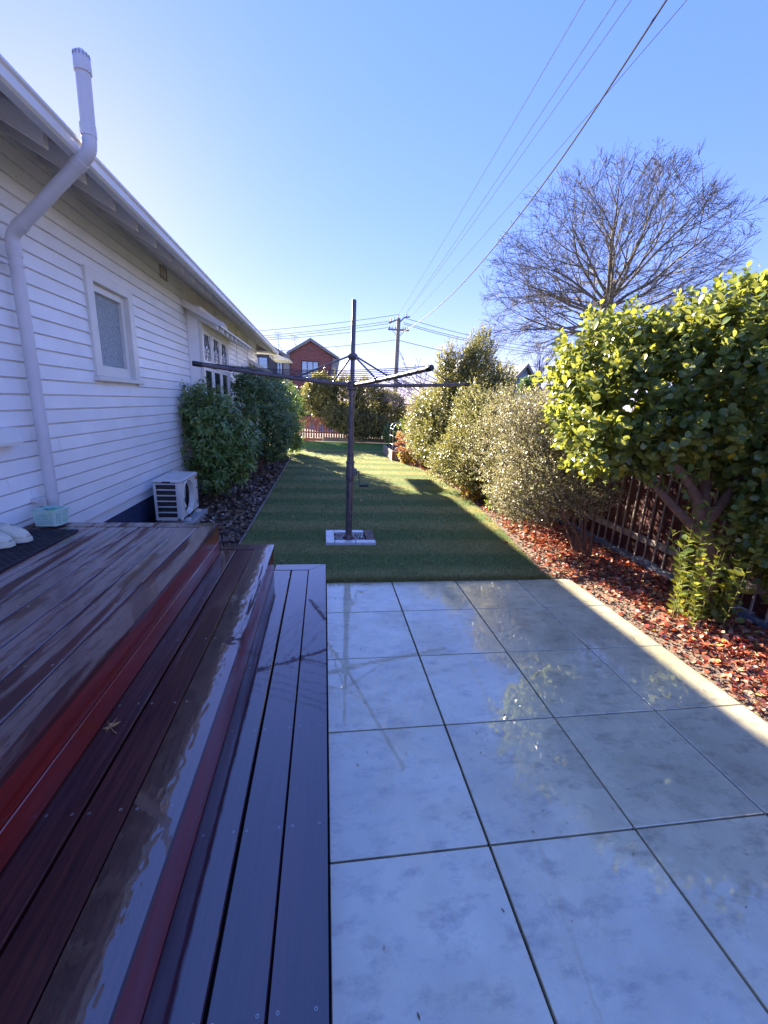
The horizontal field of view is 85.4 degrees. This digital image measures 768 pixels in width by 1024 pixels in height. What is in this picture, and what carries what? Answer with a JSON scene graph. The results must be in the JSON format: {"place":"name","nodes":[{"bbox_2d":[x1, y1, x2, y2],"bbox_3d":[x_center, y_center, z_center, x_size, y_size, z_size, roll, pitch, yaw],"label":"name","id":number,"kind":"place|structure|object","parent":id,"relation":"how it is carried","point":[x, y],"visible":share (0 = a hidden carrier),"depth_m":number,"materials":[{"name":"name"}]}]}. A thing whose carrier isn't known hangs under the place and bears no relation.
{"place":"outdoors","nodes":[
{"label":"outdoors","id":0,"kind":"place"},
{"bbox_2d":[264,425,369,436],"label":"road","id":1,"kind":"structure","parent":0,"point":[320,430],"depth_m":23.05,"materials":[{"name":"grey asphalt"}]},
{"bbox_2d":[0,0,767,411],"label":"sky","id":2,"kind":"structure","parent":0,"point":[311,158],"materials":[{"name":"blue"}]},
{"bbox_2d":[241,441,554,582],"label":"lawn","id":3,"kind":"structure","parent":0,"point":[452,569],"depth_m":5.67,"materials":[{"name":"green plant"}]},
{"bbox_2d":[326,530,375,544],"bbox_3d":[-0.406,0.309,4.952,0.568,0.050,0.480,0,15,-8],"label":"paved surround","id":4,"kind":"object","parent":3,"relation":"on","point":[334,537],"visible":0.87,"depth_m":4.89,"materials":[{"name":"concrete"}]},
{"bbox_2d":[192,299,469,539],"bbox_3d":[-0.362,-0.924,4.581,2.232,2.585,2.232,7,15,17],"label":"rotary clothesline","id":5,"kind":"object","parent":4,"relation":"on","point":[352,385],"visible":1,"depth_m":4.32,"materials":[{"name":"metal"}]},
{"bbox_2d":[383,444,418,460],"bbox_3d":[0.599,-1.852,12.897,1.025,0.268,1.935,0,15,-8],"label":"planter box","id":6,"kind":"object","parent":3,"relation":"on","point":[389,452],"visible":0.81,"depth_m":12.36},
{"bbox_2d":[389,422,404,450],"bbox_3d":[0.453,-2.288,12.622,0.473,0.837,0.613,0,15,-8],"label":"wire trellis","id":7,"kind":"object","parent":6,"relation":"in","point":[393,431],"visible":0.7,"depth_m":12.39,"materials":[{"name":"white metal"}]},
{"bbox_2d":[394,418,404,441],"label":"climbing plant","id":8,"kind":"object","parent":7,"relation":"on","point":[402,421],"visible":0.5,"depth_m":12.41,"materials":[{"name":"green plant"}]},
{"bbox_2d":[273,452,531,570],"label":"scattered leaves","id":9,"kind":"object","parent":3,"relation":"on","point":[402,507],"visible":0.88,"depth_m":6.22,"materials":[{"name":"red plant"}]},
{"bbox_2d":[443,360,541,394],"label":"blue grey house","id":10,"kind":"structure","parent":0,"point":[526,370],"depth_m":27.65,"materials":[{"name":"paint"}]},
{"bbox_2d":[270,403,754,613],"bbox_3d":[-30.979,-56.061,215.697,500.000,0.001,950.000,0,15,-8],"label":"ground","id":11,"kind":"structure","parent":0,"point":[403,443],"depth_m":16.93,"materials":[{"name":"brown soil"}]},
{"bbox_2d":[0,47,291,527],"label":"weatherboard house","id":12,"kind":"structure","parent":11,"relation":"on","point":[120,311],"depth_m":3.50,"materials":[{"name":"white paint"}]},
{"bbox_2d":[79,264,144,384],"bbox_3d":[-2.661,-1.763,4.079,0.127,0.945,0.970,0,15,-8],"label":"window","id":13,"kind":"structure","parent":12,"relation":"in","point":[109,308],"depth_m":4.09,"materials":[{"name":"paint"}]},
{"bbox_2d":[186,305,232,467],"bbox_3d":[-3.103,-2.137,7.369,0.450,2.440,1.890,0,15,-8],"label":"bay window","id":14,"kind":"structure","parent":12,"relation":"in","point":[205,344],"depth_m":6.70,"materials":[{"name":"white paint"}]},
{"bbox_2d":[0,522,328,1023],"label":"timber deck","id":15,"kind":"structure","parent":11,"relation":"on","point":[164,854],"depth_m":1.33,"materials":[{"name":"brown wood"}]},
{"bbox_2d":[0,529,77,571],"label":"door mat","id":16,"kind":"object","parent":15,"relation":"on","point":[41,540],"depth_m":2.50,"materials":[{"name":"rubber"}]},
{"bbox_2d":[0,532,15,548],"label":"clog","id":17,"kind":"object","parent":16,"relation":"on","point":[7,541],"visible":1,"depth_m":2.42,"materials":[{"name":"plastic"}]},
{"bbox_2d":[0,522,32,543],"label":"clog","id":18,"kind":"object","parent":16,"relation":"on","point":[18,535],"visible":0.9,"depth_m":2.50,"materials":[{"name":"plastic"}]},
{"bbox_2d":[30,506,68,525],"bbox_3d":[-2.307,0.029,2.885,0.175,0.115,0.139,0,15,-8],"label":"peg basket","id":19,"kind":"object","parent":15,"relation":"on","point":[62,513],"visible":0.99,"depth_m":2.85,"materials":[{"name":"plastic"}]},
{"bbox_2d":[102,718,120,732],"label":"fallen leaf","id":20,"kind":"object","parent":15,"relation":"on","point":[113,724],"visible":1,"depth_m":1.49,"materials":[{"name":"plant"}]},
{"bbox_2d":[156,456,289,549],"bbox_3d":[-2.713,-0.469,7.532,1.395,0.001,18.400,0,15,-8],"label":"mulch bed","id":21,"kind":"object","parent":11,"relation":"on","point":[248,519],"visible":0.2,"depth_m":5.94,"materials":[{"name":"brown wood"}]},
{"bbox_2d":[155,509,207,522],"bbox_3d":[-2.545,0.099,5.221,0.430,0.090,0.800,0,15,-8],"label":"concrete pad","id":22,"kind":"object","parent":21,"relation":"on","point":[196,517],"visible":0.26,"depth_m":5.23,"materials":[{"name":"grey concrete"}]},
{"bbox_2d":[152,471,200,521],"bbox_3d":[-2.530,-0.193,5.144,0.358,0.515,0.658,0,15,-8],"label":"heat pump","id":23,"kind":"object","parent":22,"relation":"on","point":[176,499],"visible":1,"depth_m":4.89,"materials":[{"name":"white metal"}]},
{"bbox_2d":[177,376,264,498],"bbox_3d":[-2.517,-1.081,6.329,1.375,1.865,1.114,0,15,-8],"label":"lance leaved shrub","id":24,"kind":"object","parent":21,"relation":"on","point":[218,453],"visible":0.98,"depth_m":6.12,"materials":[{"name":"green plant"}]},
{"bbox_2d":[229,365,302,471],"bbox_3d":[-2.534,-1.923,8.819,1.379,2.240,1.653,6,15,14],"label":"dark shrub","id":25,"kind":"object","parent":21,"relation":"on","point":[278,428],"visible":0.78,"depth_m":8.45,"materials":[{"name":"green plant"}]},
{"bbox_2d":[252,376,304,452],"bbox_3d":[-2.941,-2.754,11.843,1.394,2.318,2.278,6,15,11],"label":"dark shrub","id":26,"kind":"object","parent":21,"relation":"on","point":[293,405],"visible":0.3,"depth_m":11.77,"materials":[{"name":"green plant"}]},
{"bbox_2d":[267,446,293,461],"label":"ground plant","id":27,"kind":"object","parent":21,"relation":"on","point":[285,456],"visible":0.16,"depth_m":10.66,"materials":[{"name":"green plant"}]},
{"bbox_2d":[238,458,290,543],"bbox_3d":[-2.005,-0.423,7.489,0.018,0.042,8.100,0,15,-8],"label":"lawn edging","id":28,"kind":"object","parent":11,"relation":"on","point":[248,528],"visible":0.4,"depth_m":5.91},
{"bbox_2d":[256,347,285,380],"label":"dark townhouse","id":29,"kind":"structure","parent":11,"relation":"on","point":[265,360],"depth_m":37.13,"materials":[{"name":"black plastic"}]},
{"bbox_2d":[257,356,267,370],"bbox_3d":[-11.153,-13.210,37.044,1.600,1.200,0.080,0,15,-8],"label":"window","id":30,"kind":"structure","parent":29,"relation":"in","point":[263,361],"depth_m":37.04,"materials":[{"name":"white glass"}]},
{"bbox_2d":[277,355,282,373],"bbox_3d":[-9.364,-13.051,37.343,0.530,1.900,0.080,0,15,-8],"label":"window","id":31,"kind":"structure","parent":29,"relation":"in","point":[279,365],"depth_m":37.34,"materials":[{"name":"grey glass"}]},
{"bbox_2d":[265,378,309,430],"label":"dark shrub","id":32,"kind":"object","parent":11,"relation":"on","point":[302,413],"visible":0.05,"depth_m":17.00,"materials":[{"name":"green plant"}]},
{"bbox_2d":[283,338,339,417],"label":"brick townhouse","id":33,"kind":"structure","parent":11,"relation":"on","point":[306,357],"depth_m":37.19,"materials":[{"name":"red brick"}]},
{"bbox_2d":[301,360,318,377],"bbox_3d":[-6.644,-12.783,37.387,1.530,1.500,0.080,0,15,-8],"label":"window","id":34,"kind":"structure","parent":33,"relation":"in","point":[305,365],"depth_m":37.30,"materials":[{"name":"white glass"}]},
{"bbox_2d":[298,416,391,442],"bbox_3d":[-1.925,-3.318,16.691,4.850,0.964,0.130,0,15,-8],"label":"picket fence","id":35,"kind":"object","parent":11,"relation":"on","point":[338,438],"visible":0.4,"depth_m":16.66,"materials":[{"name":"wood"}]},
{"bbox_2d":[297,367,412,440],"bbox_3d":[-1.159,-4.449,17.315,4.952,2.976,2.667,0,15,-8],"label":"tall hedge","id":36,"kind":"object","parent":11,"relation":"on","point":[321,402],"visible":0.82,"depth_m":16.77,"materials":[{"name":"green plant"}]},
{"bbox_2d":[388,313,409,408],"bbox_3d":[0.844,-9.725,28.830,1.467,7.530,0.420,0,15,-8],"label":"power pole","id":37,"kind":"object","parent":11,"relation":"on","point":[397,329],"visible":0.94,"depth_m":28.18,"materials":[{"name":"wood"}]},
{"bbox_2d":[264,321,387,335],"bbox_3d":[-8.732,-11.912,27.363,18.458,2.337,0.025,1,15,-5],"label":"overhead wire","id":38,"kind":"object","parent":37,"relation":"attached to","point":[325,329],"visible":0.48,"depth_m":27.68,"materials":[{"name":"black metal"}]},
{"bbox_2d":[259,314,397,330],"bbox_3d":[-8.494,-12.257,27.309,18.907,2.462,0.025,1,15,-5],"label":"overhead wire","id":39,"kind":"object","parent":37,"relation":"attached to","point":[323,324],"visible":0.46,"depth_m":27.60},
{"bbox_2d":[267,323,389,337],"bbox_3d":[-8.736,-11.774,27.388,18.460,2.316,0.025,1,15,-5],"label":"overhead wire","id":40,"kind":"object","parent":37,"relation":"attached to","point":[328,331],"visible":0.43,"depth_m":27.70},
{"bbox_2d":[270,327,388,339],"bbox_3d":[-8.741,-11.655,27.414,18.460,2.060,0.025,1,15,-5],"label":"overhead wire","id":41,"kind":"object","parent":37,"relation":"attached to","point":[328,334],"visible":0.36,"depth_m":27.73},
{"bbox_2d":[279,340,392,350],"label":"overhead wire","id":42,"kind":"object","parent":37,"relation":"attached to","point":[334,346],"visible":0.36,"depth_m":27.88,"materials":[{"name":"black metal"}]},
{"bbox_2d":[399,340,542,367],"bbox_3d":[13.306,-11.115,30.731,25.011,1.230,0.033,0,15,-11],"label":"overhead wire","id":43,"kind":"object","parent":37,"relation":"attached to","point":[456,353],"visible":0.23,"depth_m":28.62,"materials":[{"name":"black metal"}]},
{"bbox_2d":[406,318,547,348],"bbox_3d":[13.333,-12.808,31.338,24.982,1.155,0.029,-1,15,-15],"label":"overhead wire","id":44,"kind":"object","parent":37,"relation":"attached to","point":[457,332],"visible":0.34,"depth_m":28.80,"materials":[{"name":"black metal"}]},
{"bbox_2d":[404,324,550,354],"bbox_3d":[13.316,-12.419,31.429,24.985,1.155,0.029,-1,15,-15],"label":"overhead wire","id":45,"kind":"object","parent":37,"relation":"attached to","point":[464,340],"visible":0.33,"depth_m":29.05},
{"bbox_2d":[403,322,553,352],"bbox_3d":[13.324,-12.601,31.387,24.983,1.181,0.029,-1,15,-15],"label":"overhead wire","id":46,"kind":"object","parent":37,"relation":"attached to","point":[465,338],"visible":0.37,"depth_m":29.19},
{"bbox_2d":[400,0,584,311],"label":"overhead wire","id":47,"kind":"object","parent":37,"relation":"attached to","point":[512,123],"visible":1,"depth_m":8.35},
{"bbox_2d":[402,0,615,317],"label":"overhead wire","id":48,"kind":"object","parent":37,"relation":"attached to","point":[534,123],"visible":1,"depth_m":8.16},
{"bbox_2d":[409,0,630,309],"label":"overhead wire","id":49,"kind":"object","parent":37,"relation":"attached to","point":[544,122],"visible":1,"depth_m":8.33,"materials":[{"name":"black metal"}]},
{"bbox_2d":[399,0,666,333],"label":"overhead wire","id":50,"kind":"object","parent":37,"relation":"attached to","point":[640,39],"visible":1,"depth_m":7.43,"materials":[{"name":"black metal"}]},
{"bbox_2d":[410,0,686,316],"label":"overhead wire","id":51,"kind":"object","parent":37,"relation":"attached to","point":[578,126],"visible":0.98,"depth_m":8.26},
{"bbox_2d":[375,349,433,410],"bbox_3d":[0.790,-4.176,15.474,2.440,3.524,3.312,0,15,-8],"label":"bare tree","id":52,"kind":"object","parent":11,"relation":"on","point":[408,388],"visible":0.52,"depth_m":15.11,"materials":[{"name":"brown plant"}]},
{"bbox_2d":[449,376,558,512],"bbox_3d":[1.877,-0.973,6.311,1.327,2.069,2.156,0,15,-8],"label":"leaved shrub","id":53,"kind":"object","parent":11,"relation":"on","point":[478,448],"visible":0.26,"depth_m":6.27,"materials":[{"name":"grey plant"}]},
{"bbox_2d":[517,376,543,395],"bbox_3d":[9.226,-6.850,26.733,2.342,3.766,2.171,0,15,-8],"label":"conifer","id":54,"kind":"object","parent":11,"relation":"on","point":[527,382],"visible":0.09,"depth_m":26.11,"materials":[{"name":"green plant"}]},
{"bbox_2d":[531,333,571,387],"bbox_3d":[10.891,-8.767,28.541,3.289,6.696,3.010,0,15,-8],"label":"slender bare tree","id":55,"kind":"object","parent":11,"relation":"on","point":[541,365],"visible":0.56,"depth_m":27.92,"materials":[{"name":"brown plant"}]},
{"bbox_2d":[390,444,767,722],"bbox_3d":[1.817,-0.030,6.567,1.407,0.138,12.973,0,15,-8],"label":"leaf litter","id":56,"kind":"object","parent":11,"relation":"on","point":[602,555],"visible":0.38,"depth_m":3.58,"materials":[{"name":"brown plant"}]},
{"bbox_2d":[379,420,406,444],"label":"dark shrub","id":57,"kind":"object","parent":56,"relation":"on","point":[389,434],"visible":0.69,"depth_m":16.20,"materials":[{"name":"green plant"}]},
{"bbox_2d":[394,429,415,463],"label":"dried hydrangea","id":58,"kind":"object","parent":56,"relation":"on","point":[407,456],"visible":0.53,"depth_m":11.39,"materials":[{"name":"orange plant"}]},
{"bbox_2d":[399,383,432,465],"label":"leaved shrub","id":59,"kind":"object","parent":56,"relation":"on","point":[416,455],"visible":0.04,"depth_m":10.55,"materials":[{"name":"green plant"}]},
{"bbox_2d":[401,316,520,477],"bbox_3d":[1.675,-2.434,9.209,2.514,3.410,2.372,0,15,-8],"label":"leaved shrub","id":60,"kind":"object","parent":56,"relation":"on","point":[430,414],"visible":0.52,"depth_m":8.58,"materials":[{"name":"green plant"}]},
{"bbox_2d":[420,370,513,497],"bbox_3d":[1.552,-1.386,7.444,1.434,2.269,1.904,-3,16,-20],"label":"leaved shrub","id":61,"kind":"object","parent":56,"relation":"on","point":[452,447],"visible":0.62,"depth_m":7.38,"materials":[{"name":"green plant"}]},
{"bbox_2d":[458,477,487,501],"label":"orange plant","id":62,"kind":"object","parent":56,"relation":"on","point":[474,497],"visible":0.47,"depth_m":7.14,"materials":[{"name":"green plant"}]},
{"bbox_2d":[484,493,498,510],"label":"seedling","id":63,"kind":"object","parent":56,"relation":"on","point":[488,505],"visible":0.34,"depth_m":6.45,"materials":[{"name":"green plant"}]},
{"bbox_2d":[482,381,628,556],"bbox_3d":[1.957,-0.577,4.835,1.564,2.051,1.695,0,15,-8],"label":"leaved shrub","id":64,"kind":"object","parent":56,"relation":"on","point":[561,489],"visible":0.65,"depth_m":4.64,"materials":[{"name":"green plant"}]},
{"bbox_2d":[448,424,767,630],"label":"maroon fence","id":65,"kind":"object","parent":56,"relation":"on","point":[641,521],"visible":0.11,"depth_m":4.40,"materials":[{"name":"brown wood"}]},
{"bbox_2d":[527,260,767,628],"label":"glossy broadleaf bush","id":66,"kind":"object","parent":56,"relation":"on","point":[705,414],"visible":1,"depth_m":3.09,"materials":[{"name":"green plant"}]},
{"bbox_2d":[478,136,767,371],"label":"bare tree","id":67,"kind":"object","parent":11,"relation":"on","point":[611,291],"visible":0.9,"depth_m":12.45,"materials":[{"name":"brown plant"}]},
{"bbox_2d":[326,579,767,1023],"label":"patio","id":68,"kind":"structure","parent":0,"point":[436,864],"depth_m":1.66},
{"bbox_2d":[344,584,747,1018],"bbox_3d":[0.852,1.041,2.373,2.192,0.004,2.971,0,15,-8],"label":"plant debris","id":69,"kind":"object","parent":68,"relation":"on","point":[472,790],"visible":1,"depth_m":1.86,"materials":[{"name":"brown plant"}]}
]}

